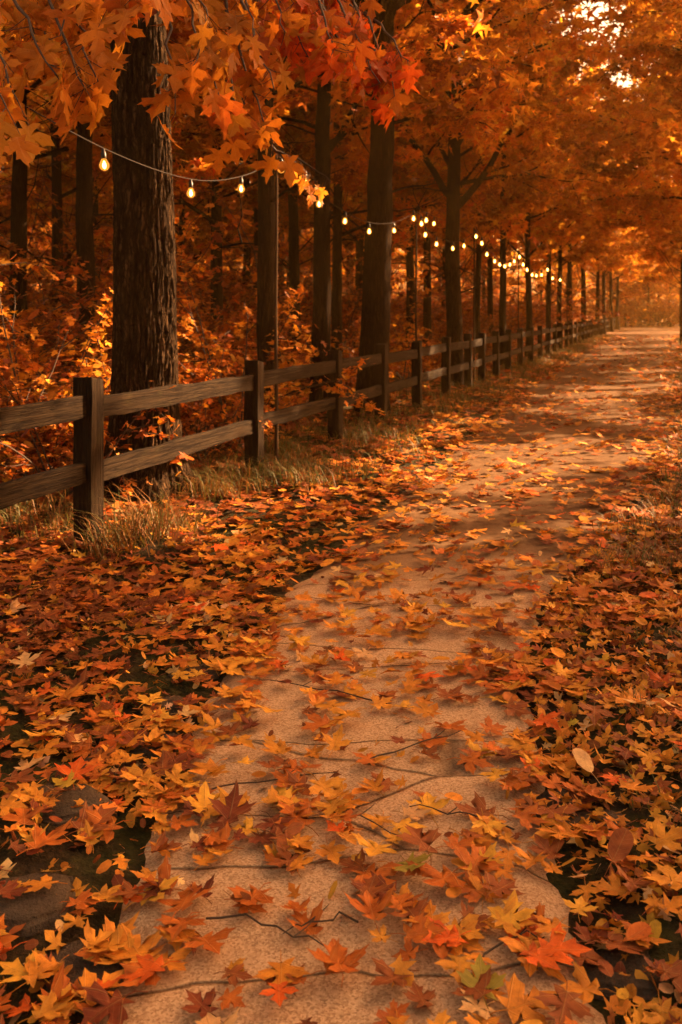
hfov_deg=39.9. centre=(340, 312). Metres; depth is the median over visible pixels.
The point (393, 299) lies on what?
shrub
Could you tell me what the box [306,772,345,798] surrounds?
maple leaf
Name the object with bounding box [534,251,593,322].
forest tree
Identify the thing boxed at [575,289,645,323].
shrub
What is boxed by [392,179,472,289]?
forest tree
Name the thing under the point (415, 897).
maple leaf
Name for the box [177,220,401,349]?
shrub
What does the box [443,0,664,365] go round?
maple tree
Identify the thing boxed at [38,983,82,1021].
maple leaf
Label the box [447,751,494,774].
maple leaf
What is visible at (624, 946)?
maple leaf
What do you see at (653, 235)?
roadside tree
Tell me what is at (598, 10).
sky
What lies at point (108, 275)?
shrub
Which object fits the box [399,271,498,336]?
shrub
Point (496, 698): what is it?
maple leaf
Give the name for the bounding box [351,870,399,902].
maple leaf
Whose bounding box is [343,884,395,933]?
maple leaf
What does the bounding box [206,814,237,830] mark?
maple leaf
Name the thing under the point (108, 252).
shrub
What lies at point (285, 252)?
shrub
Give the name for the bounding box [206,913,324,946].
twig
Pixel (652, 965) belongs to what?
maple leaf
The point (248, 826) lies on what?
maple leaf
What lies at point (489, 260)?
forest tree
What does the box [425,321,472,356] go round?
shrub
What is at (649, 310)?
shrub
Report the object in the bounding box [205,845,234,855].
maple leaf
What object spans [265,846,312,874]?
maple leaf
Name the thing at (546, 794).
edging stone
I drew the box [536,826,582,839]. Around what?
maple leaf
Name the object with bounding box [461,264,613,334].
shrub
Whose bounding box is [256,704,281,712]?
maple leaf
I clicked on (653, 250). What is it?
roadside tree
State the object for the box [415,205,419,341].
light pole
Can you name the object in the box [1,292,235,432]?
shrub
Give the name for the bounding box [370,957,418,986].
maple leaf
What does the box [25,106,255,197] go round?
string lights
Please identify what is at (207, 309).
shrub
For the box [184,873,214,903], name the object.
maple leaf
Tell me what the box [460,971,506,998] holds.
maple leaf
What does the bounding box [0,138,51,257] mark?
forest tree
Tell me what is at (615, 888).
maple leaf
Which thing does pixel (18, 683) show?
maple leaf
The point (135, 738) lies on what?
maple leaf
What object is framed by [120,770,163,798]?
maple leaf
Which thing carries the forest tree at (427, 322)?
on the ground at (84, 867)
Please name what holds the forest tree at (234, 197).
on the ground at (84, 867)
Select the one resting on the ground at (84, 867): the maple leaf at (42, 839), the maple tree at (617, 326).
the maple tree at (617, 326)
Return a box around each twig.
[176,768,336,798]
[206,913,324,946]
[264,679,386,703]
[282,904,358,933]
[334,803,397,834]
[370,730,474,758]
[409,803,514,829]
[482,926,544,956]
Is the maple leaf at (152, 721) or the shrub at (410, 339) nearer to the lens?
the maple leaf at (152, 721)
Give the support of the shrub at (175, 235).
on the ground at (84, 867)
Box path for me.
[92,327,675,1023]
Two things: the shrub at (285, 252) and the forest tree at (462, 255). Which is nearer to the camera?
the shrub at (285, 252)
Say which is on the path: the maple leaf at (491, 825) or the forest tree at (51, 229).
the maple leaf at (491, 825)
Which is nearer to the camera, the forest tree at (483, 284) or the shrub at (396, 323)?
the shrub at (396, 323)
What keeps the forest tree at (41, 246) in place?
on the ground at (84, 867)
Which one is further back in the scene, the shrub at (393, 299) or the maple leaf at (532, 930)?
the shrub at (393, 299)
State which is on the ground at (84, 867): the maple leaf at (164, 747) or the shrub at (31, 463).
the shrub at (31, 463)
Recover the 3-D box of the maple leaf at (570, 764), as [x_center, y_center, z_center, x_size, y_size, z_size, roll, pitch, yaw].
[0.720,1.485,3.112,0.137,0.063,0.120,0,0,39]
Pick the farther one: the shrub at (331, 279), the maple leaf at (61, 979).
the shrub at (331, 279)
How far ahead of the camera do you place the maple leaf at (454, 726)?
3.44 m
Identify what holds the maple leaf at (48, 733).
on the maple leaf at (41, 726)
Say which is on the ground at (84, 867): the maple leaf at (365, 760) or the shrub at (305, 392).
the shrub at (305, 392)
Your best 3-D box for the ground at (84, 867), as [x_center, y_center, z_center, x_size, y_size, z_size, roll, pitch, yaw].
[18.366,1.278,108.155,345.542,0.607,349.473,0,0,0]
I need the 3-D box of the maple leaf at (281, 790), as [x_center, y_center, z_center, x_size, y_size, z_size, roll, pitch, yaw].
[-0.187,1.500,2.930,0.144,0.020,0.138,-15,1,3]
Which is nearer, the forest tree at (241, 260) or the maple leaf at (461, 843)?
the maple leaf at (461, 843)
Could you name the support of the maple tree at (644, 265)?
on the ground at (84, 867)
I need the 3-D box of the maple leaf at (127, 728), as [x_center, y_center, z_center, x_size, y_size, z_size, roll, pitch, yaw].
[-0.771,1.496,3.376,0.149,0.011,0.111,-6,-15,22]
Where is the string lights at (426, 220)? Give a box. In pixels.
[416,212,440,225]
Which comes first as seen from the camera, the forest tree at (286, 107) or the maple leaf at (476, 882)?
the maple leaf at (476, 882)
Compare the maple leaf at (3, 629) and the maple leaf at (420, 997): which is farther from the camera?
the maple leaf at (3, 629)
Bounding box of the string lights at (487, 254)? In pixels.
[475,229,518,267]
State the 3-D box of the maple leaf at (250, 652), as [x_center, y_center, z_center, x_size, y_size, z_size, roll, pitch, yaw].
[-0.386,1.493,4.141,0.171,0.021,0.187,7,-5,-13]
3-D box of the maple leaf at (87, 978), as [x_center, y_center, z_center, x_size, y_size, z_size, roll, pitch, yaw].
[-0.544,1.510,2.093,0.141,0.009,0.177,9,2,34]
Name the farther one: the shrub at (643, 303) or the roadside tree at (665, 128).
the shrub at (643, 303)
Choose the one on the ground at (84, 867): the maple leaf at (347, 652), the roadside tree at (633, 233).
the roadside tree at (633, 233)
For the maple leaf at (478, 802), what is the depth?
2.88 m
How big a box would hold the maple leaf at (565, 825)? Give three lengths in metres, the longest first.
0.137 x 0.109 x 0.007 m
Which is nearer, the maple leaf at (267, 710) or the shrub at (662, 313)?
the maple leaf at (267, 710)
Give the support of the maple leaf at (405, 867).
on the path
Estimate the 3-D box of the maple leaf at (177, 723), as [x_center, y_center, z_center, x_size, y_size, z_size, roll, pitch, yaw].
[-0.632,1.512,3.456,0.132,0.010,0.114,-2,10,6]
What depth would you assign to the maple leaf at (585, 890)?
2.46 m
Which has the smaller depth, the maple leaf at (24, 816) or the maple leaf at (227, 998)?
the maple leaf at (227, 998)
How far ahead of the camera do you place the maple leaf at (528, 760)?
3.15 m
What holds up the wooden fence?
on the ground at (84, 867)
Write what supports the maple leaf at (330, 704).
on the path
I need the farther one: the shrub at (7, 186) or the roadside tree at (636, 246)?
the roadside tree at (636, 246)
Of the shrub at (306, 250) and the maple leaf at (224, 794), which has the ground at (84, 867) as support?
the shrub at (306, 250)
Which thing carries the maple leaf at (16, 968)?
on the ground at (84, 867)
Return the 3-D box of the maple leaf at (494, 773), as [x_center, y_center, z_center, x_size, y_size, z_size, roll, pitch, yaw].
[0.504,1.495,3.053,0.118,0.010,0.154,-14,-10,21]
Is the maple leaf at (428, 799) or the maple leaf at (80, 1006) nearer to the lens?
the maple leaf at (80, 1006)
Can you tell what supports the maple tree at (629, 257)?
on the ground at (84, 867)
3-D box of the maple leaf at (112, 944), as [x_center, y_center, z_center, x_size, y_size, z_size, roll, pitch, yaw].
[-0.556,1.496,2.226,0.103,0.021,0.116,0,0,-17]
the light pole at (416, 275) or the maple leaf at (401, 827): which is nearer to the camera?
the maple leaf at (401, 827)
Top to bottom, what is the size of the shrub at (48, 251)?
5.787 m
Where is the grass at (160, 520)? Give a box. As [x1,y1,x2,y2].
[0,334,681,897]
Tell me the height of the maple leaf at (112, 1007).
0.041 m
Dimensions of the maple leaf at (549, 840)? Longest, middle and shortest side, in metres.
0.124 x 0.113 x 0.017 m
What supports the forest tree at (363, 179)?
on the ground at (84, 867)
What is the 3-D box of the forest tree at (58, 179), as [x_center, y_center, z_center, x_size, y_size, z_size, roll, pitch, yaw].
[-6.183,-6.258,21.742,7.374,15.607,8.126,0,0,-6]
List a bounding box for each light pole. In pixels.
[274,150,279,467]
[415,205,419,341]
[473,226,476,380]
[518,249,520,364]
[546,265,546,352]
[567,276,567,322]
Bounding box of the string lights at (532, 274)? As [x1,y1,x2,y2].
[519,251,546,277]
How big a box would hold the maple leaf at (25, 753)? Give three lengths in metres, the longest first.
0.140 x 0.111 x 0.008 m
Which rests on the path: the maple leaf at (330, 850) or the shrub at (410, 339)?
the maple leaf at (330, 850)
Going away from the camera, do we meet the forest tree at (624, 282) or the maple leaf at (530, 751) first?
the maple leaf at (530, 751)
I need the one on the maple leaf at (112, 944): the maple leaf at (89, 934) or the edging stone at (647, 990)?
the maple leaf at (89, 934)
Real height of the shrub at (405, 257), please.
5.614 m
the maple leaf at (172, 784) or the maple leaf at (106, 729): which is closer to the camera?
the maple leaf at (172, 784)
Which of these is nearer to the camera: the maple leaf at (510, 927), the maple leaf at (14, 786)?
the maple leaf at (510, 927)
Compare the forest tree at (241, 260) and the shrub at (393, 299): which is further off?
the forest tree at (241, 260)
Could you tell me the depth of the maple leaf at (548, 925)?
2.30 m
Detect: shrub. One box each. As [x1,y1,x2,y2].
[0,137,199,363]
[0,137,317,378]
[0,192,300,348]
[0,194,111,340]
[0,223,65,294]
[0,223,233,361]
[0,224,98,389]
[0,227,243,376]
[0,234,251,372]
[0,247,112,400]
[0,249,47,305]
[0,255,184,481]
[0,347,67,438]
[0,357,110,476]
[0,358,195,508]
[1,213,192,350]
[1,229,177,305]
[1,242,98,337]
[1,249,69,355]
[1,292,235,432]
[2,236,224,306]
[8,176,311,397]
[15,310,229,417]
[35,219,247,298]
[51,213,231,290]
[63,213,311,354]
[103,224,346,337]
[175,203,384,449]
[175,212,345,305]
[176,201,362,338]
[176,205,445,360]
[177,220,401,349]
[177,238,284,315]
[177,303,231,361]
[178,229,409,343]
[178,303,256,383]
[178,324,221,422]
[178,333,280,460]
[179,328,255,431]
[183,364,241,416]
[188,254,279,353]
[190,217,364,336]
[192,240,306,344]
[205,236,354,346]
[223,234,343,297]
[224,249,344,313]
[230,250,402,307]
[238,228,391,304]
[241,248,397,352]
[278,244,397,348]
[278,247,418,348]
[278,315,399,385]
[280,239,441,347]
[300,255,439,342]
[310,257,472,348]
[311,250,441,382]
[311,251,393,340]
[330,261,481,339]
[342,334,410,393]
[391,252,431,339]
[391,256,496,307]
[391,258,471,336]
[391,259,433,307]
[392,266,440,307]
[393,347,439,378]
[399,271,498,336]
[399,275,498,341]
[403,269,512,333]
[417,237,577,332]
[419,258,552,329]
[421,258,589,336]
[421,305,471,343]
[422,253,561,336]
[422,340,440,365]
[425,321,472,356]
[431,247,635,341]
[434,259,574,344]
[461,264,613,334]
[462,252,579,326]
[462,267,522,311]
[463,305,516,352]
[463,317,491,352]
[466,274,565,330]
[506,314,535,344]
[510,280,594,326]
[542,288,591,324]
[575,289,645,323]
[577,267,678,326]
[577,295,637,321]
[589,281,670,326]
[613,280,678,326]
[615,269,678,326]
[619,285,678,326]
[621,279,677,325]
[627,287,678,326]
[631,283,677,326]
[635,296,678,326]
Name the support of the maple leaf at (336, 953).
on the path
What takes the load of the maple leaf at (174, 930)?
on the path
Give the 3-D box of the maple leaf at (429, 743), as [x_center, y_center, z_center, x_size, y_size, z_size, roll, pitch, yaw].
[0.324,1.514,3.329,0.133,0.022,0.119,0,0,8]
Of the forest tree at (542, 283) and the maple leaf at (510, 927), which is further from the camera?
the forest tree at (542, 283)
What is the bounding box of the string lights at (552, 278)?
[547,264,561,281]
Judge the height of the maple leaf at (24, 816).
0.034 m
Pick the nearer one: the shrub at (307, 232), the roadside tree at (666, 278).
the shrub at (307, 232)
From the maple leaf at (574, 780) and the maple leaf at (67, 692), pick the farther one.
the maple leaf at (67, 692)
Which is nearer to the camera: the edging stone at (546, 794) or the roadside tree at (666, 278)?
the edging stone at (546, 794)
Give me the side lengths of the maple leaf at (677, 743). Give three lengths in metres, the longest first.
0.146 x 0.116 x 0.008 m
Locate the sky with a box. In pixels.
[0,1,676,309]
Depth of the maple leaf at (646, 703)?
3.46 m
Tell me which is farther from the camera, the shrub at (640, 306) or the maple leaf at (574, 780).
the shrub at (640, 306)
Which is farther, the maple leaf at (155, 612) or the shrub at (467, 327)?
the shrub at (467, 327)
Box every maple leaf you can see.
[0,623,9,633]
[0,710,16,726]
[0,787,27,815]
[0,803,46,837]
[0,878,32,898]
[0,941,26,954]
[0,948,49,984]
[0,992,14,1010]
[1,779,38,797]
[2,766,36,782]
[2,993,41,1017]
[4,678,29,688]
[7,651,41,670]
[9,756,44,774]
[12,748,47,757]
[12,958,58,991]
[13,785,53,801]
[16,817,72,855]
[17,989,77,1023]
[19,874,67,892]
[20,789,49,806]
[21,705,53,720]
[22,728,64,736]
[23,961,83,1012]
[27,709,62,726]
[29,719,60,729]
[30,798,51,813]
[32,738,59,758]
[32,950,68,971]
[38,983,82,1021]
[42,1010,74,1023]
[49,680,82,699]
[52,685,89,699]
[52,730,95,751]
[54,756,98,789]
[55,702,89,706]
[56,665,87,692]
[56,817,80,829]
[60,887,106,909]
[61,800,117,837]
[66,967,124,1012]
[68,735,94,758]
[70,903,96,915]
[72,997,125,1023]
[73,819,103,853]
[74,943,110,965]
[75,809,132,843]
[75,918,113,954]
[77,778,105,786]
[80,980,147,1023]
[83,978,118,994]
[87,923,130,954]
[88,775,119,792]
[89,724,124,739]
[91,883,123,901]
[96,931,134,964]
[98,718,129,730]
[100,744,129,759]
[102,910,141,941]
[103,766,147,786]
[104,923,161,962]
[106,677,141,690]
[109,879,149,898]
[112,771,144,792]
[113,727,151,746]
[114,726,145,730]
[114,727,151,752]
[114,883,144,907]
[115,954,180,983]
[118,763,168,796]
[119,943,165,981]
[119,957,172,986]
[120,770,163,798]
[123,875,179,909]
[137,691,164,704]
[137,798,172,812]
[137,852,183,890]
[139,655,178,665]
[139,829,181,854]
[139,872,175,899]
[140,714,169,729]
[140,733,182,748]
[141,839,181,857]
[142,807,170,825]
[143,750,179,782]
[150,611,178,619]
[150,742,179,756]
[150,750,197,772]
[150,948,191,970]
[152,736,193,752]
[153,917,185,937]
[154,785,198,798]
[155,912,206,943]
[156,748,190,773]
[156,774,187,800]
[157,882,216,921]
[159,929,198,951]
[159,929,200,941]
[160,714,184,730]
[166,733,205,741]
[166,810,198,830]
[168,778,210,787]
[171,738,213,753]
[180,781,225,826]
[180,987,222,1021]
[182,927,235,953]
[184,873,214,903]
[185,785,216,799]
[186,758,226,774]
[189,698,216,713]
[192,847,222,869]
[199,656,220,675]
[201,710,230,731]
[201,821,243,853]
[201,827,231,845]
[205,691,247,699]
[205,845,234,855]
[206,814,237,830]
[208,779,255,822]
[212,985,244,1009]
[213,720,241,735]
[214,963,253,987]
[216,785,254,818]
[224,899,267,913]
[227,695,265,709]
[227,882,273,904]
[232,816,260,834]
[236,646,265,658]
[241,636,272,647]
[248,828,275,843]
[251,949,309,986]
[254,784,297,804]
[254,811,295,833]
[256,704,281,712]
[259,974,298,1006]
[260,821,312,850]
[260,961,304,996]
[261,739,298,753]
[261,783,302,802]
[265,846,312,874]
[269,800,309,814]
[273,773,308,789]
[275,795,301,809]
[275,800,318,835]
[279,897,309,914]
[284,807,316,816]
[285,899,323,943]
[288,853,315,876]
[301,713,342,733]
[301,718,339,731]
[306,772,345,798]
[307,938,369,986]
[310,791,349,816]
[310,938,359,975]
[315,699,349,713]
[315,839,349,864]
[317,782,356,799]
[321,724,352,758]
[327,706,360,726]
[329,645,355,661]
[338,848,369,873]
[340,792,369,808]
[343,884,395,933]
[349,874,391,897]
[350,751,391,766]
[351,832,398,856]
[351,860,402,889]
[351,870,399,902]
[352,752,386,767]
[357,768,383,795]
[362,771,400,791]
[362,810,393,828]
[368,693,393,712]
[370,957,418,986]
[382,817,425,834]
[387,896,428,923]
[389,909,445,944]
[393,882,417,910]
[394,852,432,872]
[395,891,424,904]
[396,824,440,856]
[400,899,446,930]
[401,980,435,1015]
[406,792,451,825]
[414,729,447,747]
[414,863,466,887]
[422,916,470,946]
[425,719,466,730]
[431,685,464,699]
[432,911,452,933]
[435,947,474,985]
[436,833,475,848]
[444,913,484,939]
[444,920,484,955]
[445,870,489,902]
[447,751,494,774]
[449,825,490,844]
[450,967,500,1002]
[451,843,503,882]
[453,791,510,824]
[455,952,499,964]
[456,954,505,1015]
[458,988,497,1019]
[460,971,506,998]
[461,912,490,932]
[467,739,497,758]
[467,870,509,912]
[469,660,503,668]
[469,814,509,843]
[471,808,506,836]
[474,715,507,735]
[477,842,505,866]
[479,765,509,781]
[480,694,518,702]
[480,809,512,838]
[480,896,535,935]
[482,870,524,899]
[484,651,518,669]
[487,889,536,936]
[489,973,556,1023]
[494,841,523,869]
[497,734,535,752]
[497,769,531,790]
[498,696,531,716]
[498,926,557,976]
[499,781,534,789]
[501,804,552,830]
[501,924,546,939]
[504,918,539,944]
[505,731,535,744]
[508,798,540,810]
[511,662,546,677]
[511,951,566,982]
[512,753,554,772]
[512,844,549,869]
[516,687,548,700]
[518,741,550,756]
[519,941,559,969]
[520,793,551,809]
[522,719,554,734]
[524,902,551,926]
[526,747,550,754]
[526,833,564,869]
[528,824,569,845]
[529,801,580,821]
[530,753,567,765]
[530,922,592,965]
[532,914,568,933]
[533,711,561,730]
[533,773,574,792]
[533,974,594,1023]
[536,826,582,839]
[540,814,561,819]
[542,755,576,777]
[543,806,571,839]
[551,666,582,676]
[555,674,579,684]
[557,741,595,760]
[559,961,615,1003]
[560,772,589,798]
[562,896,598,921]
[567,786,597,802]
[570,822,605,834]
[570,878,601,902]
[571,940,605,966]
[573,922,617,943]
[574,803,598,808]
[575,785,610,799]
[576,701,614,726]
[580,822,609,840]
[585,928,651,954]
[590,870,642,898]
[593,742,619,763]
[593,850,634,870]
[605,687,643,703]
[607,777,656,791]
[609,745,640,759]
[612,930,671,947]
[613,860,657,891]
[620,920,653,941]
[624,699,658,705]
[627,854,662,864]
[639,871,671,896]
[640,988,681,1023]
[642,959,681,992]
[643,862,681,890]
[644,956,664,976]
[646,817,681,850]
[665,733,680,740]
[671,741,681,749]
[673,760,681,770]
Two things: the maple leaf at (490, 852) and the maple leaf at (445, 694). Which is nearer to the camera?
the maple leaf at (490, 852)
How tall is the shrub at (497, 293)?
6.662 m
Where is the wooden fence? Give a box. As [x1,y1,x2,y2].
[0,317,614,548]
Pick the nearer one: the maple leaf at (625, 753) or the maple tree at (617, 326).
the maple leaf at (625, 753)
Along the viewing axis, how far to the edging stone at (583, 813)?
2.84 m
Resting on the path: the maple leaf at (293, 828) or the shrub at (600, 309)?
the maple leaf at (293, 828)
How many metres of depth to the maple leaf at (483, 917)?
2.32 m
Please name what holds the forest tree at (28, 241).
on the ground at (84, 867)
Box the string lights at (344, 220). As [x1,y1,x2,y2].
[277,157,415,234]
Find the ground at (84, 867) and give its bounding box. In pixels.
[0,317,681,1023]
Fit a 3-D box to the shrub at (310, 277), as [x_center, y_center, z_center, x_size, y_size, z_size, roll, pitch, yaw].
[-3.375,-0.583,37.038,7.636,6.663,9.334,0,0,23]
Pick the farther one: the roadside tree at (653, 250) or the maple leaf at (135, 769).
the roadside tree at (653, 250)
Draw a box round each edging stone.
[0,873,75,936]
[17,782,117,825]
[40,939,123,1011]
[73,753,144,782]
[121,730,179,760]
[143,696,196,717]
[167,663,220,681]
[510,674,540,688]
[536,787,581,807]
[536,807,630,837]
[582,948,669,1001]
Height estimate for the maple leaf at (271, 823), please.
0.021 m
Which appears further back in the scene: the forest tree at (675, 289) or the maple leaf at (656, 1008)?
the forest tree at (675, 289)
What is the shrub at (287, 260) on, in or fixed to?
on the ground at (84, 867)
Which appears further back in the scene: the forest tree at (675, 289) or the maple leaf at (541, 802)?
the forest tree at (675, 289)
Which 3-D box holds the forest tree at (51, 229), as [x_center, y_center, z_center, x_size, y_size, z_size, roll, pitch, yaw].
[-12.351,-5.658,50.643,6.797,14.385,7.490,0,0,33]
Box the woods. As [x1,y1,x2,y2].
[4,229,678,326]
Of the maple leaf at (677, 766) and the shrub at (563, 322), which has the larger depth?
the shrub at (563, 322)
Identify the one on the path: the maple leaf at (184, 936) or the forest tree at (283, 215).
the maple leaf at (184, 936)
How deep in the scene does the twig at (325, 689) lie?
3.76 m
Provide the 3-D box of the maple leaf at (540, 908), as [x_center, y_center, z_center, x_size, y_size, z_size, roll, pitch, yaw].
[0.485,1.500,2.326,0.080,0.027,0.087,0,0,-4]
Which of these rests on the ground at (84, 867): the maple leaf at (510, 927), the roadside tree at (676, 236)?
the roadside tree at (676, 236)
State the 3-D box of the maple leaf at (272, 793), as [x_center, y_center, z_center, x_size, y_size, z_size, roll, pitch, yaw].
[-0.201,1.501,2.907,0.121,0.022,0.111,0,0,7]
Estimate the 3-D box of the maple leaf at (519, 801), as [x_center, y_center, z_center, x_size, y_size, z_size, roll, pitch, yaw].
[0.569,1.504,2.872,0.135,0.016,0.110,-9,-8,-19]
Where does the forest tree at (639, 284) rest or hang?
on the ground at (84, 867)
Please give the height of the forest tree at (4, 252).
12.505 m
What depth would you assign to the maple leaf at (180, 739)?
3.29 m
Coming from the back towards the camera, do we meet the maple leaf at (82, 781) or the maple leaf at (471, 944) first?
the maple leaf at (82, 781)
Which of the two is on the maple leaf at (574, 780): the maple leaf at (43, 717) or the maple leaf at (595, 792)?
the maple leaf at (595, 792)
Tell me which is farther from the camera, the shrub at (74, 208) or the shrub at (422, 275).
the shrub at (422, 275)
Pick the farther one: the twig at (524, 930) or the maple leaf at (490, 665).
the maple leaf at (490, 665)
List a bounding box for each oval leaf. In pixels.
[572,748,600,784]
[604,828,633,876]
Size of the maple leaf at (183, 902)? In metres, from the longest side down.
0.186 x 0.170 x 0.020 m
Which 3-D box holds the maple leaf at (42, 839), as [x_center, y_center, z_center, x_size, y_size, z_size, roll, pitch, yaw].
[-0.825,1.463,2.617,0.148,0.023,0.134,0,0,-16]
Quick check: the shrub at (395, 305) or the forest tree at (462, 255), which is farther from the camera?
the forest tree at (462, 255)
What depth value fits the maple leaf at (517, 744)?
3.27 m
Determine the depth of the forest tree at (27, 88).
9.85 m
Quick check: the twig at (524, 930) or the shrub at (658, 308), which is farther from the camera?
the shrub at (658, 308)
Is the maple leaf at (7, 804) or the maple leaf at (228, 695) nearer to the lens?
the maple leaf at (7, 804)
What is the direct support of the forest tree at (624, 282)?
on the ground at (84, 867)
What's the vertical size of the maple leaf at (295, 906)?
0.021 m
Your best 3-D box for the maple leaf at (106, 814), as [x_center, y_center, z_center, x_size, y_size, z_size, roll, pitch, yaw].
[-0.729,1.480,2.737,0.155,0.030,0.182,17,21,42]
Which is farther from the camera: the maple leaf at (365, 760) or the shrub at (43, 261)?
the shrub at (43, 261)
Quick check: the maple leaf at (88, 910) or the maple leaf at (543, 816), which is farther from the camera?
the maple leaf at (543, 816)
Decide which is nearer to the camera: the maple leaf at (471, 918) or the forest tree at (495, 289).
the maple leaf at (471, 918)
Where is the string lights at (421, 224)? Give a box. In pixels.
[411,210,473,250]
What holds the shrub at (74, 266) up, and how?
on the ground at (84, 867)
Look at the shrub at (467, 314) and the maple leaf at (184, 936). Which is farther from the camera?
the shrub at (467, 314)
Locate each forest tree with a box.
[0,0,110,223]
[0,28,208,342]
[0,97,99,259]
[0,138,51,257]
[0,202,9,260]
[0,238,41,284]
[1,80,108,286]
[2,125,76,284]
[4,18,200,357]
[4,153,51,288]
[6,77,34,91]
[27,222,51,295]
[30,106,210,263]
[31,1,424,339]
[36,220,111,267]
[64,32,257,324]
[98,116,238,259]
[174,124,349,353]
[175,0,369,362]
[175,129,251,267]
[177,201,241,273]
[202,143,342,292]
[205,187,242,276]
[210,155,364,289]
[229,75,516,376]
[235,176,331,297]
[242,161,332,288]
[280,173,445,349]
[284,223,355,281]
[305,77,539,348]
[306,212,397,292]
[309,177,442,348]
[330,227,404,297]
[343,5,550,346]
[354,247,414,297]
[392,0,600,292]
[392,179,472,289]
[392,241,487,292]
[403,253,441,295]
[413,237,497,326]
[430,28,547,353]
[431,191,567,344]
[460,190,524,306]
[460,265,498,304]
[467,235,516,290]
[506,251,566,310]
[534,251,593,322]
[585,264,645,303]
[593,260,646,325]
[621,269,655,324]
[622,261,665,326]
[631,278,674,325]
[647,261,677,326]
[656,262,679,326]
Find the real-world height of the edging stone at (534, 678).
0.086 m
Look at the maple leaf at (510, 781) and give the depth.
3.00 m
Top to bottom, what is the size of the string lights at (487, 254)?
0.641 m
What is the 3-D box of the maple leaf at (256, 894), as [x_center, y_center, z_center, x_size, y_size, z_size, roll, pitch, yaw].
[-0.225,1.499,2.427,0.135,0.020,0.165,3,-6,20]
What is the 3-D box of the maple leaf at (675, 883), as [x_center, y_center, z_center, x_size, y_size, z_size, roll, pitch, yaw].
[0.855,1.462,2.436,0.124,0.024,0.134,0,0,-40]
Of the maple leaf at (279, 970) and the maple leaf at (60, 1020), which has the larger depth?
the maple leaf at (279, 970)
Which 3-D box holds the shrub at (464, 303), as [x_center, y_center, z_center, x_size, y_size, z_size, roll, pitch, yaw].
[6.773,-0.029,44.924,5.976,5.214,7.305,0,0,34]
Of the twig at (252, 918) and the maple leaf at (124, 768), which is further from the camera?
the maple leaf at (124, 768)
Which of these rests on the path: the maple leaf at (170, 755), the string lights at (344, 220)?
the maple leaf at (170, 755)
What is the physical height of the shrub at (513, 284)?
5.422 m
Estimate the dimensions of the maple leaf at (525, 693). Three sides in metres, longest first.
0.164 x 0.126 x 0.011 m
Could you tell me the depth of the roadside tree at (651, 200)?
23.52 m
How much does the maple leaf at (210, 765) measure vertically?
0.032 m
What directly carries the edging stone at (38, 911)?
on the ground at (84, 867)
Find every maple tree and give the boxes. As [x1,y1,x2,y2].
[0,0,423,508]
[0,3,257,405]
[26,0,343,374]
[103,0,534,413]
[168,0,541,440]
[291,0,646,416]
[365,0,681,388]
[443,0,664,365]
[460,10,630,355]
[512,33,633,349]
[512,56,649,343]
[521,59,627,341]
[553,156,641,334]
[564,41,662,321]
[565,228,658,331]
[566,228,642,333]
[587,230,646,329]
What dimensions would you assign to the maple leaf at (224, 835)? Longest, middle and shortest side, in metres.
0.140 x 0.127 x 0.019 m
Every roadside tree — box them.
[536,29,681,252]
[543,0,681,225]
[562,0,681,195]
[577,57,681,276]
[579,6,681,235]
[609,232,680,283]
[620,73,681,253]
[622,153,681,343]
[630,240,681,268]
[631,262,679,293]
[634,191,680,283]
[648,187,679,275]
[663,169,679,187]
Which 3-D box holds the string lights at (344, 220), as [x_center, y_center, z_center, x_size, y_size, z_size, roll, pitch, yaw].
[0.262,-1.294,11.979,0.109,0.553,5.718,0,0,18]
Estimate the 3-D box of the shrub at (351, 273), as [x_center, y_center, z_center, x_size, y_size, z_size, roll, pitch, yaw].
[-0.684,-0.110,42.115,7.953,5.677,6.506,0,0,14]
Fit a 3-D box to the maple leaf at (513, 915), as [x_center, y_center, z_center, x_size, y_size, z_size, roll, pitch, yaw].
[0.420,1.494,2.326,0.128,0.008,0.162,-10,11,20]
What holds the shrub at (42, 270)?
on the ground at (84, 867)
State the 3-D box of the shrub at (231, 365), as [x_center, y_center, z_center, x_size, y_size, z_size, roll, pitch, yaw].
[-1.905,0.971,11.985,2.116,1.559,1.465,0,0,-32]
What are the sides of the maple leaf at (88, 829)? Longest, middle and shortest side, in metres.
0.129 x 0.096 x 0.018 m
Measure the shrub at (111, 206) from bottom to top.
4.616 m
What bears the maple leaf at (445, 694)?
on the path
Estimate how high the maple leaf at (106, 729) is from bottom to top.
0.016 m
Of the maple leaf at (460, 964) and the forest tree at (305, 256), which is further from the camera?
the forest tree at (305, 256)
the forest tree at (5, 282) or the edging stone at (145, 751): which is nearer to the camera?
the edging stone at (145, 751)
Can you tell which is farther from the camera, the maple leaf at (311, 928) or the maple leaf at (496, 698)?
the maple leaf at (496, 698)
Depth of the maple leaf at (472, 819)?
2.79 m
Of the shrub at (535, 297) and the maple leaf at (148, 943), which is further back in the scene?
the shrub at (535, 297)
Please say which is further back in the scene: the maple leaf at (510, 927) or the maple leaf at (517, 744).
the maple leaf at (517, 744)
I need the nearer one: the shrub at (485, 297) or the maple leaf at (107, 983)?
the maple leaf at (107, 983)
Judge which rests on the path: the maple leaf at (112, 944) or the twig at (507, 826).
the twig at (507, 826)

